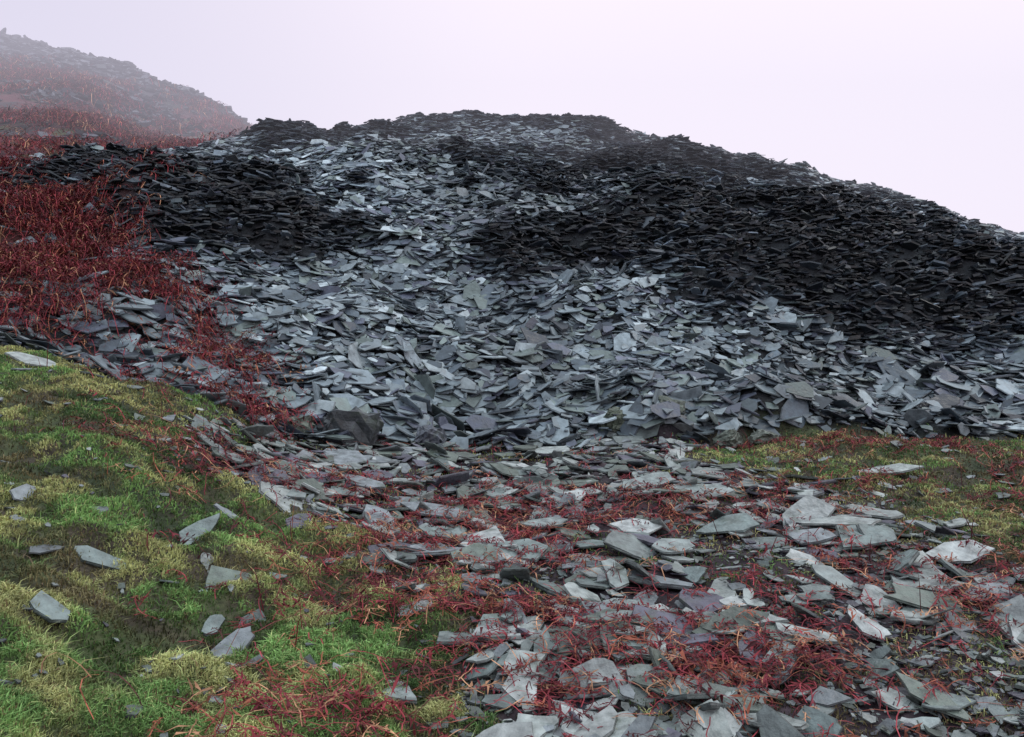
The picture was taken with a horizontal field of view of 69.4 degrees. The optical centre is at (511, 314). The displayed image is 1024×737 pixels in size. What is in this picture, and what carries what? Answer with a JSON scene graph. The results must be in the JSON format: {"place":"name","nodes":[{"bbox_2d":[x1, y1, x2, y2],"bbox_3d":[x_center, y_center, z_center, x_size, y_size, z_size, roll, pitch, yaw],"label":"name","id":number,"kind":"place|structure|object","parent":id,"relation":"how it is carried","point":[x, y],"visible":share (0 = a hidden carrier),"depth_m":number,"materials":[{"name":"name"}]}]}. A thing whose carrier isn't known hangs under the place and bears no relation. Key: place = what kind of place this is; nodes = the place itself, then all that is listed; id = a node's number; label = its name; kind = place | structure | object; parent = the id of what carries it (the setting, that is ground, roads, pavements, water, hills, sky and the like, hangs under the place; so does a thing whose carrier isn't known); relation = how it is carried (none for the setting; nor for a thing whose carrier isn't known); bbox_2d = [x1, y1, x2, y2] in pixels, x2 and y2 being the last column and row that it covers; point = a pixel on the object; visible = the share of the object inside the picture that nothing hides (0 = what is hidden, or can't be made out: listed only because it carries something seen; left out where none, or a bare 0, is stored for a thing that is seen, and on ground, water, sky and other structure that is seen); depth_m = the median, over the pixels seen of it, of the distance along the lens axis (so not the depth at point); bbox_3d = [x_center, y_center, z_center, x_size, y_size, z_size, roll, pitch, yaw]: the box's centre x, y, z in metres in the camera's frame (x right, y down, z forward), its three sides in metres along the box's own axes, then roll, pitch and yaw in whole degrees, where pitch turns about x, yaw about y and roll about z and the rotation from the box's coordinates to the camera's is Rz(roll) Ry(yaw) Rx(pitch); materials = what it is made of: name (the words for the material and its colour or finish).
{"place":"outdoors","nodes":[
{"label":"outdoors","id":0,"kind":"place"},
{"bbox_2d":[0,42,1023,736],"bbox_3d":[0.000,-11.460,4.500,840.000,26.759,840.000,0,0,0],"label":"hillside ground","id":1,"kind":"structure","parent":0,"point":[220,604],"depth_m":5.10,"materials":[{"name":"green plant"}]},
{"bbox_2d":[0,27,249,147],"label":"hill outcrop rocks","id":2,"kind":"object","parent":1,"relation":"on","point":[17,44],"visible":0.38,"depth_m":41.90,"materials":[{"name":"stone"}]},
{"bbox_2d":[284,414,315,435],"bbox_3d":[-2.259,1.201,7.690,0.446,0.319,0.425,1,-10,-34],"label":"boulder","id":3,"kind":"object","parent":1,"relation":"on","point":[306,424],"visible":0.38,"depth_m":7.57,"materials":[{"name":"stone"}]},
{"bbox_2d":[316,406,383,447],"bbox_3d":[-1.712,1.213,7.840,0.698,0.488,0.496,0,0,-11],"label":"boulder","id":4,"kind":"object","parent":1,"relation":"on","point":[360,425],"visible":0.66,"depth_m":7.65,"materials":[{"name":"stone"}]},
{"bbox_2d":[414,425,446,445],"bbox_3d":[-0.900,1.367,8.201,0.378,0.289,0.311,11,-9,-11],"label":"boulder","id":5,"kind":"object","parent":1,"relation":"on","point":[430,433],"visible":0.72,"depth_m":8.09,"materials":[{"name":"stone"}]},
{"bbox_2d":[0,109,1023,450],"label":"slate scree heap","id":6,"kind":"object","parent":1,"relation":"on","point":[462,323],"visible":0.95,"depth_m":12.78,"materials":[{"name":"grey stone"}]},
{"bbox_2d":[0,322,1023,736],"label":"slate slabs","id":7,"kind":"structure","parent":1,"relation":"on","point":[634,542],"depth_m":3.98,"materials":[{"name":"stone"}]},
{"bbox_2d":[0,50,1023,736],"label":"dead bracken","id":8,"kind":"object","parent":1,"relation":"on","point":[40,262],"visible":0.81,"depth_m":5.06,"materials":[{"name":"red plant"}]},
{"bbox_2d":[598,406,626,431],"bbox_3d":[1.258,1.268,8.898,0.447,0.319,0.325,12,-3,-17],"label":"boulder","id":9,"kind":"object","parent":1,"relation":"on","point":[616,424],"visible":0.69,"depth_m":8.77,"materials":[{"name":"stone"}]},
{"bbox_2d":[658,395,685,414],"bbox_3d":[1.865,1.151,8.997,0.485,0.348,0.367,0,0,1],"label":"boulder","id":10,"kind":"object","parent":1,"relation":"on","point":[662,398],"visible":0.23,"depth_m":8.93,"materials":[{"name":"stone"}]},
{"bbox_2d":[712,429,742,448],"bbox_3d":[2.493,1.446,8.600,0.333,0.261,0.322,-5,2,-40],"label":"boulder","id":11,"kind":"object","parent":1,"relation":"on","point":[731,438],"visible":0.84,"depth_m":8.50,"materials":[{"name":"stone"}]},
{"bbox_2d":[746,429,781,445],"bbox_3d":[2.953,1.449,8.690,0.392,0.219,0.333,5,-5,-11],"label":"boulder","id":12,"kind":"object","parent":1,"relation":"on","point":[762,435],"visible":0.68,"depth_m":8.58,"materials":[{"name":"stone"}]},
{"bbox_2d":[0,0,1023,232],"label":"sky","id":13,"kind":"structure","parent":0,"point":[921,99],"materials":[{"name":"white"}]}
]}

